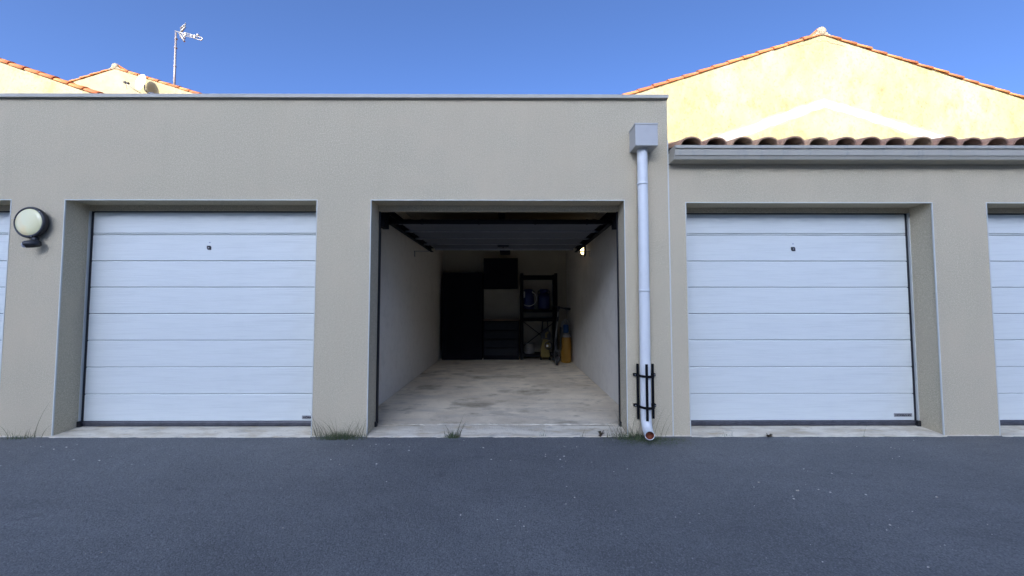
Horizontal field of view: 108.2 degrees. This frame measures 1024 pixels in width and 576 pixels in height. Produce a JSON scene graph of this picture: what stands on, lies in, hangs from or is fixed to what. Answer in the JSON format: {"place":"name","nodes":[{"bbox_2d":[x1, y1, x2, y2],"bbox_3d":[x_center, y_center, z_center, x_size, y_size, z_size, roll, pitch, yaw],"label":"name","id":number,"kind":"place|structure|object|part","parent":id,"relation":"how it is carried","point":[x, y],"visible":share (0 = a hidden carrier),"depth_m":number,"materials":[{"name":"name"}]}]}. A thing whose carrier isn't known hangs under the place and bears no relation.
{"place":"outdoors","nodes":[
{"label":"outdoors","id":0,"kind":"place"},
{"bbox_2d":[0,58,102,92],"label":"gable house","id":1,"kind":"structure","parent":0,"point":[15,77],"depth_m":9.51,"materials":[{"name":"yellow paint"}]},
{"bbox_2d":[69,63,201,93],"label":"gable house","id":2,"kind":"structure","parent":0,"point":[113,77],"depth_m":14.32,"materials":[{"name":"yellow paint"}]},
{"bbox_2d":[123,74,153,93],"bbox_3d":[-13.979,-7.707,13.953,0.509,0.791,0.740,0,-3,0],"label":"satellite dish","id":3,"kind":"object","parent":2,"relation":"attached to","point":[140,81],"visible":0.98,"depth_m":14.00,"materials":[{"name":"white paint"}]},
{"bbox_2d":[173,23,202,84],"bbox_3d":[-13.105,-9.200,14.996,1.145,3.098,0.164,0,-3,0],"label":"television aerial","id":4,"kind":"object","parent":2,"relation":"attached to","point":[184,34],"visible":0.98,"depth_m":15.01,"materials":[{"name":"metal"}]},
{"bbox_2d":[0,436,1023,575],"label":"forecourt","id":5,"kind":"structure","parent":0,"point":[200,506],"depth_m":2.24,"materials":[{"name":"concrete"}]},
{"bbox_2d":[0,405,47,439],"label":"grass tuft","id":6,"kind":"object","parent":5,"relation":"on","point":[15,437],"visible":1,"depth_m":3.39,"materials":[{"name":"green plant"}]},
{"bbox_2d":[0,93,673,439],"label":"flat roofed garage","id":7,"kind":"structure","parent":5,"relation":"on","point":[236,265],"depth_m":3.58,"materials":[{"name":"grey paint"}]},
{"bbox_2d":[0,205,9,359],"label":"garage door","id":8,"kind":"structure","parent":7,"relation":"in","point":[4,209],"depth_m":3.72,"materials":[{"name":"white paint"}]},
{"bbox_2d":[13,207,49,247],"bbox_3d":[-4.500,-0.565,3.452,0.296,0.393,0.123,0,-3,0],"label":"wall lamp","id":9,"kind":"object","parent":7,"relation":"attached to","point":[33,223],"visible":1,"depth_m":3.45,"materials":[{"name":"black plastic"}]},
{"bbox_2d":[76,205,315,426],"bbox_3d":[-3.054,0.265,3.713,2.404,2.203,0.080,0,-3,0],"label":"garage door","id":10,"kind":"structure","parent":7,"relation":"in","point":[195,315],"depth_m":3.70,"materials":[{"name":"white paint"}]},
{"bbox_2d":[442,273,483,359],"bbox_3d":[-1.091,0.623,8.348,0.875,1.913,0.447,0,-3,0],"label":"tall cabinet","id":11,"kind":"object","parent":7,"relation":"on","point":[462,315],"visible":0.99,"depth_m":8.12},
{"bbox_3d":[-1.308,0.591,8.135,0.430,1.858,0.021,0,-3,0],"label":"cabinet door","id":12,"kind":"part","parent":11,"relation":"part of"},
{"bbox_3d":[-0.873,0.591,8.137,0.430,1.858,0.021,0,-3,0],"label":"cabinet door","id":13,"kind":"part","parent":11,"relation":"part of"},
{"bbox_2d":[374,206,621,426],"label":"garage door","id":14,"kind":"structure","parent":7,"relation":"in","point":[502,234],"depth_m":4.34,"materials":[{"name":"black metal"}]},
{"bbox_2d":[483,319,518,359],"bbox_3d":[-0.240,1.138,8.325,0.802,0.883,0.450,0,-3,0],"label":"drawer chest","id":15,"kind":"object","parent":7,"relation":"on","point":[500,339],"visible":1,"depth_m":8.12,"materials":[{"name":"brown wood"}]},
{"bbox_2d":[484,258,517,288],"bbox_3d":[-0.251,-0.319,8.431,0.760,0.677,0.379,0,-3,0],"label":"wall cabinet","id":16,"kind":"object","parent":7,"relation":"attached to","point":[500,273],"depth_m":8.24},
{"bbox_2d":[484,258,517,287],"bbox_3d":[-0.251,-0.327,8.252,0.756,0.671,0.021,0,-3,0],"label":"cabinet door","id":17,"kind":"structure","parent":16,"relation":"in","point":[498,272],"depth_m":8.24,"materials":[{"name":"black wood"}]},
{"bbox_2d":[520,273,557,359],"bbox_3d":[0.594,0.631,8.354,0.815,1.898,0.425,0,-3,0],"label":"shelf rack","id":18,"kind":"object","parent":7,"relation":"on","point":[553,278],"visible":0.82,"depth_m":8.16,"materials":[{"name":"black metal"}]},
{"bbox_2d":[523,289,536,309],"bbox_3d":[0.383,0.253,8.339,0.327,0.463,0.312,0,-3,0],"label":"water canister","id":19,"kind":"object","parent":18,"relation":"on","point":[528,299],"visible":0.96,"depth_m":8.25,"materials":[{"name":"blue plastic"}]},
{"bbox_2d":[537,289,549,309],"bbox_3d":[0.719,0.254,8.360,0.272,0.463,0.272,-3,-4,45],"label":"water canister","id":20,"kind":"object","parent":18,"relation":"on","point":[543,299],"visible":1,"depth_m":8.26,"materials":[{"name":"blue plastic"}]},
{"bbox_2d":[540,320,551,359],"bbox_3d":[0.734,1.132,8.005,0.244,0.862,0.303,0,-3,0],"label":"pressure washer","id":21,"kind":"object","parent":7,"relation":"on","point":[545,348],"visible":0.99,"depth_m":7.91,"materials":[{"name":"yellow plastic"}]},
{"bbox_2d":[550,305,570,364],"bbox_3d":[0.886,0.947,7.707,0.359,1.205,0.838,1,-3,-21],"label":"kick scooter","id":22,"kind":"object","parent":7,"relation":"on","point":[555,355],"visible":1,"depth_m":7.40,"materials":[{"name":"black plastic"}]},
{"bbox_2d":[560,319,570,362],"bbox_3d":[1.120,1.101,7.761,0.236,0.905,0.216,0,-3,0],"label":"yellow cylinder","id":23,"kind":"object","parent":7,"relation":"on","point":[565,341],"visible":1,"depth_m":7.68,"materials":[{"name":"orange paint"}]},
{"bbox_2d":[580,246,585,256],"bbox_3d":[1.223,-0.652,6.461,0.098,0.213,0.170,0,-3,0],"label":"bulkhead lamp","id":24,"kind":"object","parent":7,"relation":"attached to","point":[583,249],"visible":0.62,"depth_m":6.41,"materials":[{"name":"white plastic"}]},
{"bbox_2d":[309,412,368,439],"bbox_3d":[-1.568,1.235,3.369,0.591,0.284,0.139,0,-3,0],"label":"grass tuft","id":25,"kind":"object","parent":5,"relation":"on","point":[339,435],"visible":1,"depth_m":3.38,"materials":[{"name":"green plant"}]},
{"bbox_2d":[443,420,467,438],"bbox_3d":[-0.512,1.256,3.391,0.304,0.244,0.098,0,-3,0],"label":"grass tuft","id":26,"kind":"object","parent":5,"relation":"on","point":[451,435],"visible":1,"depth_m":3.40,"materials":[{"name":"green plant"}]},
{"bbox_2d":[9,440,992,567],"bbox_3d":[-0.050,1.312,2.102,11.060,0.008,2.508,0,-3,0],"label":"grit","id":27,"kind":"object","parent":5,"relation":"on","point":[566,486],"visible":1,"depth_m":2.68,"materials":[{"name":"grey gravel"}]},
{"bbox_2d":[605,415,667,439],"bbox_3d":[1.153,1.204,3.375,0.684,0.347,0.150,0,-3,0],"label":"grass tuft","id":28,"kind":"object","parent":5,"relation":"on","point":[630,437],"visible":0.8,"depth_m":3.39,"materials":[{"name":"green plant"}]},
{"bbox_2d":[593,437,702,448],"bbox_3d":[1.229,1.363,3.273,1.264,0.008,0.297,0,-3,0],"label":"creeping moss","id":29,"kind":"object","parent":5,"relation":"on","point":[671,442],"visible":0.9,"depth_m":3.31,"materials":[{"name":"green plant"}]},
{"bbox_2d":[668,136,1023,436],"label":"tiled garage","id":30,"kind":"structure","parent":5,"relation":"on","point":[872,280],"depth_m":3.68,"materials":[{"name":"grey paint"}]},
{"bbox_2d":[686,208,920,425],"bbox_3d":[2.842,0.277,3.733,2.377,2.182,0.080,0,-3,0],"label":"garage door","id":31,"kind":"structure","parent":30,"relation":"in","point":[798,316],"depth_m":3.72,"materials":[{"name":"white paint"}]},
{"bbox_2d":[987,208,1023,424],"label":"garage door","id":32,"kind":"structure","parent":30,"relation":"in","point":[1005,225],"depth_m":3.74,"materials":[{"name":"white paint"}]},
{"bbox_2d":[0,0,1023,94],"label":"sky","id":33,"kind":"structure","parent":0,"point":[246,46],"materials":[{"name":"blue"}]},
{"bbox_2d":[524,342,533,353],"bbox_3d":[0.379,1.342,8.276,0.257,0.226,0.266,0,-3,0],"label":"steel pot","id":34,"kind":"object","parent":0,"point":[529,348],"visible":0.94,"depth_m":8.19,"materials":[{"name":"silver metal"}]},
{"bbox_2d":[84,425,1016,426],"bbox_3d":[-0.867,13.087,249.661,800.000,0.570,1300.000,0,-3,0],"label":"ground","id":35,"kind":"structure","parent":0,"point":[751,425],"depth_m":3.84,"materials":[{"name":"grey concrete"}]},
{"bbox_2d":[623,27,1023,142],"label":"gable house","id":36,"kind":"structure","parent":0,"point":[820,82],"depth_m":9.56,"materials":[{"name":"yellow paint"}]}
]}

